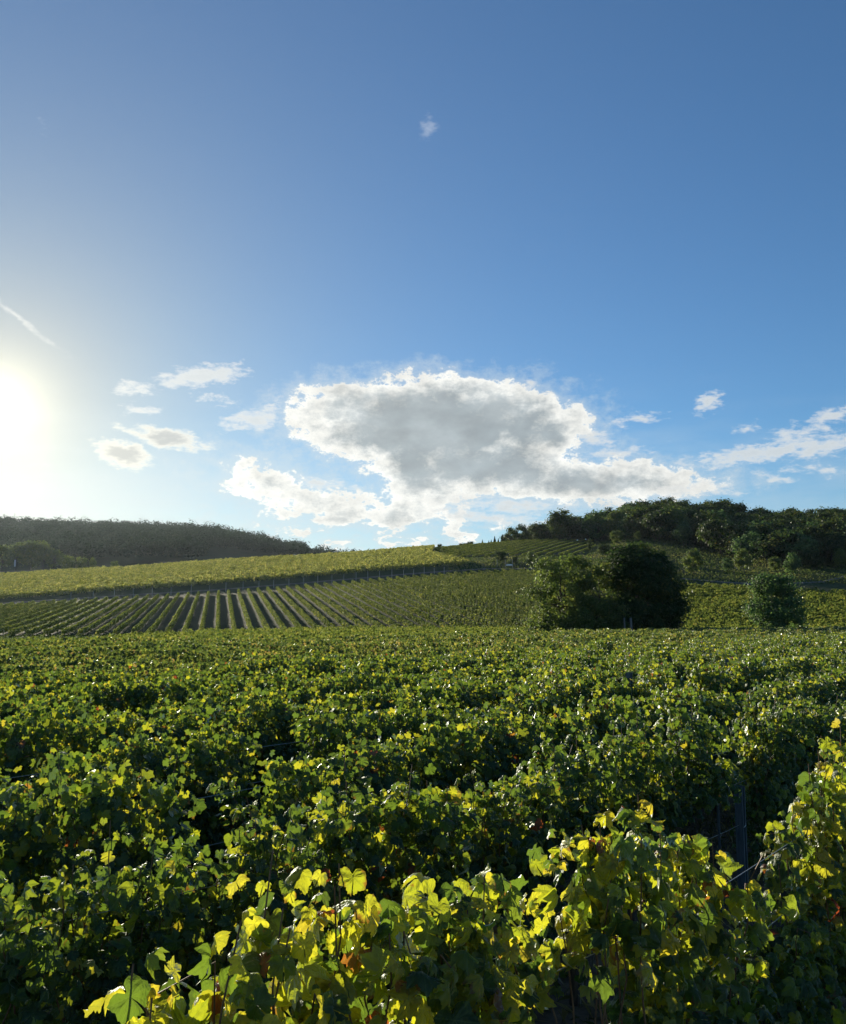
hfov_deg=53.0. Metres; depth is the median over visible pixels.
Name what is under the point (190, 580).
vine row
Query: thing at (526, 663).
grapevine
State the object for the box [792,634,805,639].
grapevine
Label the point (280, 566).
vine row
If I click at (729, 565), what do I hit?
broadleaf tree
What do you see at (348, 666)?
grapevine
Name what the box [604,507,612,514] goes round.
broadleaf tree
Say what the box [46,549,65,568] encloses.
broadleaf tree
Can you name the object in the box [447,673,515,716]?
grapevine
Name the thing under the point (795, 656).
grapevine
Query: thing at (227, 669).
grapevine
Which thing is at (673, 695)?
grapevine
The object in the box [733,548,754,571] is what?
broadleaf tree
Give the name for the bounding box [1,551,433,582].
vine row
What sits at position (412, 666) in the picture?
grapevine
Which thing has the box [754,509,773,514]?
broadleaf tree
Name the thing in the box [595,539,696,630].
round tree
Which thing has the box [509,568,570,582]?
vine row
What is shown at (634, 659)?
grapevine
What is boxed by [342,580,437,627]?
vine row
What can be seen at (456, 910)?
grapevine
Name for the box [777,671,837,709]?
grapevine
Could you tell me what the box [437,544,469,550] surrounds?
vine row
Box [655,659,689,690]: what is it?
grapevine
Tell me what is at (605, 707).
grapevine
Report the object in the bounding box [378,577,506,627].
vine row
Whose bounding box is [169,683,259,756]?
grapevine
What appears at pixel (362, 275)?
sky
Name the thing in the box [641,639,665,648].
grapevine
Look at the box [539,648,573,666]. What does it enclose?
grapevine
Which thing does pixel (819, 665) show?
grapevine
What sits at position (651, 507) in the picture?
broadleaf tree
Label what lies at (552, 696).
grapevine
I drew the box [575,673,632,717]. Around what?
grapevine
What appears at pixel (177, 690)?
grapevine
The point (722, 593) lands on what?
vine row
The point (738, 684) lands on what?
grapevine
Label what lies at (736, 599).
vine row
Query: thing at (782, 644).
grapevine
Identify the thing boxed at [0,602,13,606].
vine row
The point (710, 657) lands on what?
grapevine
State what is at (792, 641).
grapevine
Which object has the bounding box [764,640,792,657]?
grapevine
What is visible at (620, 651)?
grapevine
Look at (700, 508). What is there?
broadleaf tree
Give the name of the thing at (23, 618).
vine row
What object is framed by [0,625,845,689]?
vine foliage
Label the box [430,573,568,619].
vine row
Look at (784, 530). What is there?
broadleaf tree
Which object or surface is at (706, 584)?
vine row
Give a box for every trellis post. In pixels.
[626,672,632,699]
[716,788,723,912]
[734,785,748,891]
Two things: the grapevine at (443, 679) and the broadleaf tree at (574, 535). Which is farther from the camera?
the broadleaf tree at (574, 535)
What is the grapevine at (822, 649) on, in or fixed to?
on the ground at (580, 1011)
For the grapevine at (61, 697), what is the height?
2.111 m
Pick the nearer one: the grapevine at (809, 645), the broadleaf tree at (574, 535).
the grapevine at (809, 645)
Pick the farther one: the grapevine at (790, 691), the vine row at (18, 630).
the vine row at (18, 630)
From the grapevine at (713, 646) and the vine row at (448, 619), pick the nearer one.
the grapevine at (713, 646)
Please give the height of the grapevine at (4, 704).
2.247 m
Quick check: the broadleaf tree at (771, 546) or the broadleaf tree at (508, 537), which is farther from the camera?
the broadleaf tree at (508, 537)
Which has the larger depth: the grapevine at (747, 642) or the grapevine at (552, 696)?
the grapevine at (747, 642)
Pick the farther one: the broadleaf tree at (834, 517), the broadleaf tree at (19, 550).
the broadleaf tree at (19, 550)
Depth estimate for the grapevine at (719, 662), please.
22.43 m
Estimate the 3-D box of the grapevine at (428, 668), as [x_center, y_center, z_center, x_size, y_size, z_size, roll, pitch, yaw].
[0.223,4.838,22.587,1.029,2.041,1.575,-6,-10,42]
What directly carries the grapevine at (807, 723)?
on the ground at (580, 1011)
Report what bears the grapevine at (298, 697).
on the ground at (580, 1011)
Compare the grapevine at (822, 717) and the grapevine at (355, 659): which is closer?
the grapevine at (822, 717)
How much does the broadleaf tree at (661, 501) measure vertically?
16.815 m
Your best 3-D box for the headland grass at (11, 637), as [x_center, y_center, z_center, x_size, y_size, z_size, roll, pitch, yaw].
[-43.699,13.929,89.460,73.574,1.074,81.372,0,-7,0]
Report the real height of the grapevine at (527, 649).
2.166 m
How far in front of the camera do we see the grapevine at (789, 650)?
31.16 m
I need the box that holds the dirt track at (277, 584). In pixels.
[2,568,559,603]
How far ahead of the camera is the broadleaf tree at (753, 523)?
311.43 m
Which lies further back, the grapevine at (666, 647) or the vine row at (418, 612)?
the vine row at (418, 612)
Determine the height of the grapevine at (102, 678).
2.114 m
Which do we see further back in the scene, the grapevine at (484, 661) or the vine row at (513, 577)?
the vine row at (513, 577)
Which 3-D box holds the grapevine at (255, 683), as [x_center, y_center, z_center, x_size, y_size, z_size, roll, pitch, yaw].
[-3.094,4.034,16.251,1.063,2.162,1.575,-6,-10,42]
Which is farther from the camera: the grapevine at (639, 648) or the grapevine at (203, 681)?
the grapevine at (639, 648)
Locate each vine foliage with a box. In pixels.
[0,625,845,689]
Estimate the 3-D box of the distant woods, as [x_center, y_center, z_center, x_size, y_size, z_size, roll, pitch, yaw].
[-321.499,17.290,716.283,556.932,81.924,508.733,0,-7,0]
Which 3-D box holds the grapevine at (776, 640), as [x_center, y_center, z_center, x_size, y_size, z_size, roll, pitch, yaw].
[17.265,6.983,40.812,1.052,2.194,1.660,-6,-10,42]
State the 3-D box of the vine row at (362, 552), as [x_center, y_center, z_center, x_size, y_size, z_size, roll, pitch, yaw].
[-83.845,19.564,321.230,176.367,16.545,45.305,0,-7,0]
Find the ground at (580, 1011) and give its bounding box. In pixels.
[0,533,845,1023]
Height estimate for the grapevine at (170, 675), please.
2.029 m
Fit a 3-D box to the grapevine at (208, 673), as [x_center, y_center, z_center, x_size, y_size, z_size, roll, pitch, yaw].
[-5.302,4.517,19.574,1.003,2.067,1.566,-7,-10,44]
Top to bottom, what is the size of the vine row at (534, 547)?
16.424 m
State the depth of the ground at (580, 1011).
202.09 m
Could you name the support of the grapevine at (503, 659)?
on the ground at (580, 1011)
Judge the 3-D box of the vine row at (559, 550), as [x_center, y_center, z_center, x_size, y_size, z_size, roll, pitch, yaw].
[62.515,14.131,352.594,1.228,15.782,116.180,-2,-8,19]
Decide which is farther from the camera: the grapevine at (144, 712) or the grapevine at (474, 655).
the grapevine at (474, 655)
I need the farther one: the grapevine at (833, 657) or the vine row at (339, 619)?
the vine row at (339, 619)
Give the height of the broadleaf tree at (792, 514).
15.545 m
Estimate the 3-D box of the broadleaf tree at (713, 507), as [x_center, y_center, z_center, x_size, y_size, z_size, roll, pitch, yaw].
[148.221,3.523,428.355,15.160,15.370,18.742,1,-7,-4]
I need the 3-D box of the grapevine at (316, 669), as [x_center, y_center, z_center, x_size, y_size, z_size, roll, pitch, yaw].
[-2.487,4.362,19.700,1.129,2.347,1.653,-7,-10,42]
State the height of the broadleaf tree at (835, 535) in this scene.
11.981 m
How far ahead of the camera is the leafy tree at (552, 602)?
93.95 m
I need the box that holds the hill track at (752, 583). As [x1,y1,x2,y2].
[676,576,845,583]
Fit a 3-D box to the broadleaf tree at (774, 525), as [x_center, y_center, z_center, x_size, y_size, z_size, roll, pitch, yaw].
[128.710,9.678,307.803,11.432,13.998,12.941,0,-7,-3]
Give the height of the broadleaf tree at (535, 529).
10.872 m
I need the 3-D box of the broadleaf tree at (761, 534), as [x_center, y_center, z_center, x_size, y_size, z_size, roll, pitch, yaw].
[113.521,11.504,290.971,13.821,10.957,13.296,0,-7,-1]
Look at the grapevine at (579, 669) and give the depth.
20.64 m
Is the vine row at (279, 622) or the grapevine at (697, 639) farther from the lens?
the vine row at (279, 622)
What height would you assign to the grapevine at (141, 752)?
2.106 m
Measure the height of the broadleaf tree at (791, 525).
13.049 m
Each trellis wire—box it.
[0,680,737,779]
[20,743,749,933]
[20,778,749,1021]
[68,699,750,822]
[479,818,830,1007]
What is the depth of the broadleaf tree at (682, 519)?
357.28 m
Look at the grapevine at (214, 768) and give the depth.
8.67 m
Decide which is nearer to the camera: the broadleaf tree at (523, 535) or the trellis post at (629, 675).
the trellis post at (629, 675)
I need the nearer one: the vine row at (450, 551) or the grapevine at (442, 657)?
the grapevine at (442, 657)
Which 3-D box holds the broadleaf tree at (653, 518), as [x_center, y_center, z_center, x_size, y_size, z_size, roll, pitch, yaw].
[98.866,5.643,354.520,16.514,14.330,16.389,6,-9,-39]
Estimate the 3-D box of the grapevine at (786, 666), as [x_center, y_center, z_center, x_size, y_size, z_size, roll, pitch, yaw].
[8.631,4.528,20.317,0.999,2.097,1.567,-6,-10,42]
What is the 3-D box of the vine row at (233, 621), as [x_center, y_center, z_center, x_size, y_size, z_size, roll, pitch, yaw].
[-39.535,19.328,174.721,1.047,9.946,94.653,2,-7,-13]
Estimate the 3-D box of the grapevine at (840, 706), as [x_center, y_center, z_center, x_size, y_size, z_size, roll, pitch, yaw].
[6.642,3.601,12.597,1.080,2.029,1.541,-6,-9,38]
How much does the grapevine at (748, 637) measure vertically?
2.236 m
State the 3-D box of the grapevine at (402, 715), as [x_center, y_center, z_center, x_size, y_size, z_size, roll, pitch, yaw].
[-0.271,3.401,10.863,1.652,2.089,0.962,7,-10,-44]
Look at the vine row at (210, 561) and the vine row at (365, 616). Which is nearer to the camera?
the vine row at (365, 616)
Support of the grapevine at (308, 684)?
on the ground at (580, 1011)
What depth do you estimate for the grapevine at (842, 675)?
17.34 m
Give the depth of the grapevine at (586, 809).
6.73 m
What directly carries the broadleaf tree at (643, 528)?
on the ground at (580, 1011)
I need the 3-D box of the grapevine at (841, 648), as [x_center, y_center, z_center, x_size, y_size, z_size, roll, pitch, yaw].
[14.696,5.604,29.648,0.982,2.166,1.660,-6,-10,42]
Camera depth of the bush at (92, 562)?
399.54 m
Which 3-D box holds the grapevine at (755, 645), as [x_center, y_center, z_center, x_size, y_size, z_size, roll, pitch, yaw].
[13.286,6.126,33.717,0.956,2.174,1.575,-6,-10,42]
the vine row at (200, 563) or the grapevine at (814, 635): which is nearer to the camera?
the grapevine at (814, 635)
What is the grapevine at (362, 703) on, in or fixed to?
on the ground at (580, 1011)
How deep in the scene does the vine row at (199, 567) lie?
291.58 m
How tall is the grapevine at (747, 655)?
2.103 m
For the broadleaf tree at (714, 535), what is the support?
on the ground at (580, 1011)
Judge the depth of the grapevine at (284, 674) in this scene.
18.81 m
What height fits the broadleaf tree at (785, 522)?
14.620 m
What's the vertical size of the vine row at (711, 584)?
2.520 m
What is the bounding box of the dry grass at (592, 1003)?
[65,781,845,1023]
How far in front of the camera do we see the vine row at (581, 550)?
319.18 m
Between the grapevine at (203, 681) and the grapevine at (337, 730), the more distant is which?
the grapevine at (203, 681)
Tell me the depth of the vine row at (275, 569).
257.36 m
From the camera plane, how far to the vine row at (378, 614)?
163.25 m
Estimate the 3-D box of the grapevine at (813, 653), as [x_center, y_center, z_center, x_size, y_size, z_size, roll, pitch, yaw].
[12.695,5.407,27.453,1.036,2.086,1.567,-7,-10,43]
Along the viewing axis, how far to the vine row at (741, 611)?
149.93 m
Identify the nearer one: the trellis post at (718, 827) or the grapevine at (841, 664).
the trellis post at (718, 827)
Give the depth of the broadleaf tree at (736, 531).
298.66 m
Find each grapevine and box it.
[0,669,44,693]
[0,679,46,704]
[0,685,34,707]
[0,686,103,777]
[0,701,24,767]
[0,702,105,786]
[0,768,69,887]
[0,781,74,1023]
[0,817,264,1023]
[1,746,206,1023]
[8,681,91,765]
[13,717,186,880]
[27,672,99,705]
[37,664,106,691]
[58,699,176,837]
[68,701,151,752]
[77,672,171,715]
[83,850,363,1023]
[86,662,147,684]
[122,668,202,724]
[125,699,241,832]
[130,668,182,686]
[130,718,261,917]
[134,691,214,730]
[139,671,196,692]
[154,787,394,1023]
[167,663,218,684]
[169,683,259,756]
[180,668,233,701]
[181,672,249,713]
[200,688,296,828]
[205,732,393,947]
[209,658,258,680]
[220,669,265,693]
[231,664,305,699]
[238,652,288,678]
[241,680,317,788]
[255,668,303,683]
[265,863,515,1023]
[267,694,368,800]
[272,655,314,677]
[272,668,322,699]
[280,648,341,684]
[284,749,506,1014]
[290,695,397,794]
[293,666,371,744]
[302,679,397,745]
[316,669,360,693]
[323,663,394,712]
[327,659,373,676]
[327,728,496,868]
[334,654,366,667]
[341,697,460,777]
[356,655,413,678]
[367,649,399,670]
[368,680,435,731]
[374,863,556,1023]
[380,682,442,698]
[380,702,530,873]
[387,668,421,690]
[390,651,423,674]
[394,661,424,683]
[405,695,495,802]
[406,666,462,700]
[412,671,485,718]
[413,655,458,676]
[414,651,446,670]
[416,664,456,686]
[430,760,585,1019]
[433,652,464,667]
[434,654,474,671]
[438,664,484,681]
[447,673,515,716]
[458,647,484,659]
[460,653,504,670]
[464,661,526,709]
[464,675,495,701]
[467,660,510,682]
[472,693,535,779]
[474,726,649,1006]
[478,647,518,660]
[480,651,517,669]
[480,693,589,876]
[484,672,544,707]
[497,660,525,671]
[497,676,574,749]
[498,646,527,657]
[507,659,552,689]
[508,652,537,662]
[513,652,556,674]
[514,645,540,657]
[515,794,712,1023]
[520,656,583,710]
[526,649,548,660]
[533,660,577,680]
[534,644,560,654]
[535,666,607,738]
[535,701,622,843]
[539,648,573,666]
[542,648,570,660]
[551,645,573,653]
[558,660,602,680]
[562,646,599,667]
[563,645,591,662]
[572,710,700,920]
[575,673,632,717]
[575,685,653,827]
[580,640,606,652]
[580,651,606,672]
[581,644,613,658]
[583,663,624,689]
[595,634,616,654]
[596,651,642,676]
[602,653,619,661]
[602,661,642,698]
[611,645,638,656]
[612,668,667,707]
[617,651,646,665]
[619,642,641,652]
[619,693,747,835]
[620,689,689,822]
[622,660,663,691]
[623,645,649,654]
[633,651,668,667]
[634,650,663,660]
[635,661,688,699]
[637,644,656,655]
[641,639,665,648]
[644,645,674,662]
[648,831,798,1023]
[651,642,676,652]
[651,678,721,825]
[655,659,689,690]
[657,639,678,649]
[664,653,703,685]
[665,644,704,667]
[675,645,701,654]
[676,641,695,649]
[682,639,693,645]
[683,656,741,739]
[688,683,748,812]
[689,634,707,645]
[689,639,707,647]
[689,642,712,658]
[693,647,726,666]
[701,649,732,664]
[703,638,719,645]
[706,639,725,646]
[707,641,722,649]
[711,660,733,674]
[713,646,732,653]
[717,668,756,757]
[719,688,814,867]
[719,852,845,1023]
[722,648,743,662]
[722,654,746,675]
[724,636,749,646]
[725,651,776,705]
[726,642,751,654]
[733,678,793,774]
[735,641,757,652]
[736,649,756,657]
[737,651,775,665]
[740,633,761,641]
[743,638,757,648]
[745,639,766,649]
[749,649,767,656]
[750,674,814,708]
[751,637,772,648]
[752,736,845,1023]
[753,650,780,665]
[756,643,783,661]
[758,664,790,686]
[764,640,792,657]
[764,657,804,687]
[766,694,842,827]
[768,650,818,680]
[768,652,785,662]
[772,635,786,643]
[773,641,793,649]
[775,693,845,769]
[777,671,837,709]
[783,644,799,656]
[784,651,805,659]
[785,636,805,647]
[786,642,806,652]
[787,647,810,659]
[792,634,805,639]
[795,637,813,647]
[796,642,818,652]
[803,654,829,678]
[804,644,834,657]
[805,647,828,660]
[807,718,845,998]
[808,632,820,638]
[809,656,839,675]
[810,637,824,647]
[810,662,845,700]
[811,671,845,712]
[817,649,845,668]
[823,632,838,639]
[823,639,843,648]
[823,659,845,674]
[827,634,845,641]
[829,699,845,743]
[830,641,845,654]
[833,635,845,646]
[838,693,845,715]
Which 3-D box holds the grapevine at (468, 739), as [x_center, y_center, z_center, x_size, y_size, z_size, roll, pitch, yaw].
[0.397,3.075,8.737,1.144,2.138,1.638,-7,-10,44]
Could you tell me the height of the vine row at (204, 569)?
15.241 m
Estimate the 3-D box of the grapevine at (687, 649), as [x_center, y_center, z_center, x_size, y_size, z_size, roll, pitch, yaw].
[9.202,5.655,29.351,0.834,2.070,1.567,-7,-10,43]
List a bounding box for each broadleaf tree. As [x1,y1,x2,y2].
[0,542,33,569]
[0,544,16,569]
[17,539,52,569]
[31,540,54,568]
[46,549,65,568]
[493,551,508,560]
[503,526,517,540]
[509,523,529,539]
[513,556,518,562]
[526,525,532,539]
[526,550,538,567]
[528,521,550,538]
[542,508,576,538]
[545,525,556,539]
[546,516,570,539]
[562,521,577,539]
[568,513,581,538]
[568,516,576,539]
[573,519,592,539]
[574,512,598,539]
[579,510,609,540]
[587,539,591,549]
[597,544,610,553]
[598,508,628,535]
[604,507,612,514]
[607,513,633,535]
[609,530,624,542]
[616,514,637,537]
[619,506,643,512]
[619,506,648,536]
[626,501,641,507]
[631,508,669,538]
[633,531,641,540]
[634,499,652,506]
[639,508,680,540]
[644,502,663,536]
[651,496,667,506]
[660,504,684,511]
[665,496,685,503]
[665,506,688,536]
[665,508,697,534]
[665,517,685,540]
[668,499,690,508]
[672,520,694,545]
[678,548,707,573]
[681,517,698,544]
[682,499,700,507]
[691,509,717,546]
[692,505,711,511]
[692,509,714,528]
[695,515,728,553]
[695,519,731,551]
[705,504,730,512]
[706,508,732,522]
[708,497,729,509]
[718,504,736,511]
[719,521,752,554]
[721,558,733,571]
[723,498,736,505]
[725,502,747,513]
[729,530,763,561]
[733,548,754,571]
[734,530,770,559]
[740,512,759,520]
[742,519,771,534]
[750,513,777,521]
[750,522,780,557]
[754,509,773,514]
[754,528,798,565]
[757,505,770,513]
[759,516,793,525]
[765,512,791,519]
[765,519,783,524]
[767,556,782,571]
[768,519,787,531]
[774,526,796,532]
[779,521,803,528]
[779,530,822,560]
[782,552,801,574]
[783,510,799,519]
[784,509,806,517]
[789,516,817,525]
[793,523,824,543]
[795,516,827,525]
[795,549,810,567]
[803,509,814,513]
[806,520,820,526]
[814,506,838,513]
[814,516,844,559]
[815,508,836,521]
[822,528,845,563]
[828,514,845,522]
[831,548,845,568]
[833,507,845,513]
[833,512,845,519]
[833,524,845,536]
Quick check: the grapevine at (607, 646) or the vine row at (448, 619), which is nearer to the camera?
the grapevine at (607, 646)
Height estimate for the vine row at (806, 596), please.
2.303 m
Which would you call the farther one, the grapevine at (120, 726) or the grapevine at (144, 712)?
the grapevine at (144, 712)
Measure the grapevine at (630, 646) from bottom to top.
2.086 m
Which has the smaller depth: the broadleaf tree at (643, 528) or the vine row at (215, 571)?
the vine row at (215, 571)
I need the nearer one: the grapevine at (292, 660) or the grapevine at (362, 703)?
the grapevine at (362, 703)
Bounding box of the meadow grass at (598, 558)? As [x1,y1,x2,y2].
[448,534,845,583]
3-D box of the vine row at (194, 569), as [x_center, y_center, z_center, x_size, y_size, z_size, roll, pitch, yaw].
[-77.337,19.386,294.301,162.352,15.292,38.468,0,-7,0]
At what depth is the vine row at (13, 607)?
194.80 m
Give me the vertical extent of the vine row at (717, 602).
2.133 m
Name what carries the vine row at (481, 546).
on the ground at (580, 1011)
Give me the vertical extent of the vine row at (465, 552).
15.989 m
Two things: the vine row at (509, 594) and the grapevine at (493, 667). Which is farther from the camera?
the vine row at (509, 594)
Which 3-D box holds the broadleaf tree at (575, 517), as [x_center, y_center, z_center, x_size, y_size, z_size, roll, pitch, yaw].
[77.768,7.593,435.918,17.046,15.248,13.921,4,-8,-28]
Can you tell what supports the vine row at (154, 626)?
on the ground at (580, 1011)
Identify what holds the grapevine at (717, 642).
on the ground at (580, 1011)
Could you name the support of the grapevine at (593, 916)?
on the ground at (580, 1011)
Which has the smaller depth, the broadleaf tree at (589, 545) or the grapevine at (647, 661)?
the grapevine at (647, 661)
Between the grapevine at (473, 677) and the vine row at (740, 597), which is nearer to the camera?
the grapevine at (473, 677)
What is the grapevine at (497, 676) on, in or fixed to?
on the ground at (580, 1011)
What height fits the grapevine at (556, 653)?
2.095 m
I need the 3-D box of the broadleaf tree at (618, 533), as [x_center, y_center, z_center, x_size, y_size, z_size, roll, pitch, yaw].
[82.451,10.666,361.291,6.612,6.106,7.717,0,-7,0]
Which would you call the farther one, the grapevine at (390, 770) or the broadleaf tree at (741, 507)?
the broadleaf tree at (741, 507)
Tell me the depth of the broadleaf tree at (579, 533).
408.42 m
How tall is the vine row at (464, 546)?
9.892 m
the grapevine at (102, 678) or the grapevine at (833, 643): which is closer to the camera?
the grapevine at (102, 678)
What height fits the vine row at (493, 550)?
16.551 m
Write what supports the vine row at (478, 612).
on the ground at (580, 1011)
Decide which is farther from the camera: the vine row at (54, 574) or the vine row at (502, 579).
the vine row at (54, 574)
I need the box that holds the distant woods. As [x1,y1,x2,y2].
[0,514,369,559]
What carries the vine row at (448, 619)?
on the ground at (580, 1011)
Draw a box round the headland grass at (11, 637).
[0,633,124,640]
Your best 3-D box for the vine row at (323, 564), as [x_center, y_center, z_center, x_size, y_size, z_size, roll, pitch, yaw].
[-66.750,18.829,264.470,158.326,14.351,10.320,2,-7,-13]
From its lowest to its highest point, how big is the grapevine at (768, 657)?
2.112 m
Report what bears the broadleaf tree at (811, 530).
on the ground at (580, 1011)
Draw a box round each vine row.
[0,544,433,573]
[0,545,429,574]
[0,545,431,575]
[0,545,434,574]
[0,546,431,576]
[0,547,433,577]
[0,548,432,579]
[0,549,428,583]
[0,550,429,583]
[0,551,436,583]
[0,551,437,585]
[0,552,438,585]
[0,552,439,586]
[0,553,443,587]
[0,554,452,590]
[0,555,448,589]
[0,556,456,591]
[0,556,459,592]
[0,557,461,594]
[0,558,467,596]
[0,559,469,598]
[0,597,86,633]
[0,598,76,626]
[0,599,55,618]
[0,599,66,622]
[0,600,34,612]
[0,600,45,615]
[0,601,23,609]
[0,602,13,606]
[1,545,432,575]
[1,546,415,572]
[1,547,430,577]
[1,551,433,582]
[1,554,440,587]
[1,555,454,589]
[2,545,427,573]
[2,546,433,577]
[2,549,432,579]
[2,550,431,581]
[2,553,448,587]
[2,557,463,595]
[5,547,432,578]
[5,548,428,578]
[5,549,430,579]
[7,597,97,635]
[26,596,108,635]
[42,596,118,634]
[61,595,128,634]
[78,594,138,634]
[95,594,148,635]
[113,593,158,634]
[130,593,168,633]
[147,592,179,632]
[164,592,189,632]
[181,591,199,631]
[199,591,209,629]
[215,590,220,631]
[227,589,236,628]
[237,589,253,628]
[247,588,269,627]
[256,587,286,627]
[266,586,301,626]
[276,586,320,627]
[286,585,334,627]
[295,585,354,627]
[304,583,367,626]
[314,582,385,627]
[323,582,405,627]
[333,581,420,627]
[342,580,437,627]
[351,580,451,627]
[360,578,467,626]
[369,578,485,627]
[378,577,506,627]
[386,576,522,627]
[395,575,533,626]
[404,575,533,621]
[412,575,538,619]
[421,574,543,613]
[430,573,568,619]
[434,545,458,549]
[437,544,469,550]
[438,572,547,608]
[440,543,482,552]
[441,542,493,553]
[446,572,542,602]
[447,541,506,554]
[452,540,519,556]
[454,571,540,598]
[460,539,530,556]
[462,571,557,597]
[470,570,558,595]
[472,539,539,556]
[478,570,566,594]
[485,538,548,555]
[486,569,589,594]
[494,569,566,588]
[501,568,593,592]
[506,538,557,552]
[509,539,566,555]
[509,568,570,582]
[519,569,568,580]
[522,539,575,554]
[535,539,584,554]
[546,539,593,554]
[559,542,593,554]
[572,544,596,554]
[596,581,744,588]
[597,583,818,592]
[597,587,844,593]
[600,588,843,594]
[600,594,845,601]
[602,589,845,595]
[602,611,845,620]
[604,589,845,596]
[677,593,845,600]
[680,614,845,622]
[680,620,845,626]
[681,590,845,599]
[681,611,845,618]
[681,617,845,624]
[683,618,845,626]
[683,623,845,626]
[684,609,845,618]
[685,603,845,611]
[686,584,770,589]
[686,598,845,605]
[687,596,844,603]
[687,601,844,606]
[688,605,845,612]
[689,599,845,607]
[689,602,844,611]
[690,607,845,615]
[692,582,725,586]
[706,593,845,600]
[724,623,844,627]
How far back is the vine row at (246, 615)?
160.50 m
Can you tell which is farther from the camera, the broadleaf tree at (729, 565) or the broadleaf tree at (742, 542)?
the broadleaf tree at (742, 542)
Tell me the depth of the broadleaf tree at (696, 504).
468.01 m
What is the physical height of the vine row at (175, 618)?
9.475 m
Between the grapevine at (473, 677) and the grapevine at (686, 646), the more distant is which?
the grapevine at (686, 646)
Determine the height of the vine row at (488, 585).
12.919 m
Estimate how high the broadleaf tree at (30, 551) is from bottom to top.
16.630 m
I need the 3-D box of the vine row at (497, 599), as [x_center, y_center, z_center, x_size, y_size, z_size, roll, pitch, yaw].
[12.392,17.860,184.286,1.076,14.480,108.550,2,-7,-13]
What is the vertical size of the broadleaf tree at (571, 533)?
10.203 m
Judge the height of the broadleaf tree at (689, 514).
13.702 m
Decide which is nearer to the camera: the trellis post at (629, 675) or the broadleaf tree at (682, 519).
the trellis post at (629, 675)
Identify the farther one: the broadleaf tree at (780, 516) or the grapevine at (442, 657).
the broadleaf tree at (780, 516)
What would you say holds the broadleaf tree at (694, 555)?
on the ground at (580, 1011)
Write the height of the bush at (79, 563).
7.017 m
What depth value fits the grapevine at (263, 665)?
21.06 m
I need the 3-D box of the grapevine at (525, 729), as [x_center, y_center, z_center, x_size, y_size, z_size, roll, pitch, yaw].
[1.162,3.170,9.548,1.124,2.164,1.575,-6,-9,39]
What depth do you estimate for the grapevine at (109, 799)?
5.85 m
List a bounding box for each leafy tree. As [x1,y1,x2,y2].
[516,551,602,631]
[573,555,627,630]
[741,570,812,628]
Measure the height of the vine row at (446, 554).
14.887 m
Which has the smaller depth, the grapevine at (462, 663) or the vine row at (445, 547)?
the grapevine at (462, 663)
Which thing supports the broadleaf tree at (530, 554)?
on the ground at (580, 1011)
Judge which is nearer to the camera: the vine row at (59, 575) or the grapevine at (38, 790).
the grapevine at (38, 790)
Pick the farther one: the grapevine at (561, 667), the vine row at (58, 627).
the vine row at (58, 627)
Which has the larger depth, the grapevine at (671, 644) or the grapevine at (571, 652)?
the grapevine at (671, 644)
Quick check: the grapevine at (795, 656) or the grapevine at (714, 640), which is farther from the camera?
the grapevine at (714, 640)
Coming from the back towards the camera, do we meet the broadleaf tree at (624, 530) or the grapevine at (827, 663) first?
the broadleaf tree at (624, 530)
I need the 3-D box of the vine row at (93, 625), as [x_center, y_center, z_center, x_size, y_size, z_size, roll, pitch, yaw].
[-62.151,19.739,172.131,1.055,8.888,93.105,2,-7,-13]
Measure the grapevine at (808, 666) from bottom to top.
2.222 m
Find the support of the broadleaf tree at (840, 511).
on the ground at (580, 1011)
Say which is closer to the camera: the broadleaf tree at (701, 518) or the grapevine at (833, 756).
the grapevine at (833, 756)
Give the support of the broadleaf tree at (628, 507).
on the ground at (580, 1011)
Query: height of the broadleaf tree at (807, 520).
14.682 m
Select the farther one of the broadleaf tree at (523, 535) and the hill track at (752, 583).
the broadleaf tree at (523, 535)
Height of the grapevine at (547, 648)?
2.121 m
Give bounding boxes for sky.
[0,0,845,551]
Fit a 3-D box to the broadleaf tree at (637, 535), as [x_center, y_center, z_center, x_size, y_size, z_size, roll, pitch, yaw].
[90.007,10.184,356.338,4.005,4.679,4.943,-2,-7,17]
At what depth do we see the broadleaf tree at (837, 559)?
257.42 m
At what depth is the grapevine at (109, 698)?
14.05 m
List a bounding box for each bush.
[58,555,75,568]
[73,556,88,568]
[89,557,96,566]
[110,561,119,566]
[523,610,552,630]
[558,603,600,630]
[602,603,632,629]
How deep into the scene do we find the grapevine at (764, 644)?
38.70 m
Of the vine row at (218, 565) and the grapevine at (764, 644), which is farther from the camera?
the vine row at (218, 565)
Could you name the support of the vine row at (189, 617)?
on the ground at (580, 1011)
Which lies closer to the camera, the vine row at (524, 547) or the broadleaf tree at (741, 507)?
the vine row at (524, 547)
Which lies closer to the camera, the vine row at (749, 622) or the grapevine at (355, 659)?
the grapevine at (355, 659)
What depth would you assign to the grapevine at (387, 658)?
24.06 m
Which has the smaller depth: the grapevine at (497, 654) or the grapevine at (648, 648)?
the grapevine at (497, 654)
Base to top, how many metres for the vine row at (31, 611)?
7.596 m
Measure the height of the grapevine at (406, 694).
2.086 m
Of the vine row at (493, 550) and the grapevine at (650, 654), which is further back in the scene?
the vine row at (493, 550)
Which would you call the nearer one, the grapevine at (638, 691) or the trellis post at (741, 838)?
the trellis post at (741, 838)
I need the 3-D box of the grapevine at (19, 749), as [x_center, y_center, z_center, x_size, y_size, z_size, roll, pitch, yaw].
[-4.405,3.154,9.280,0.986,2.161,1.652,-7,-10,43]

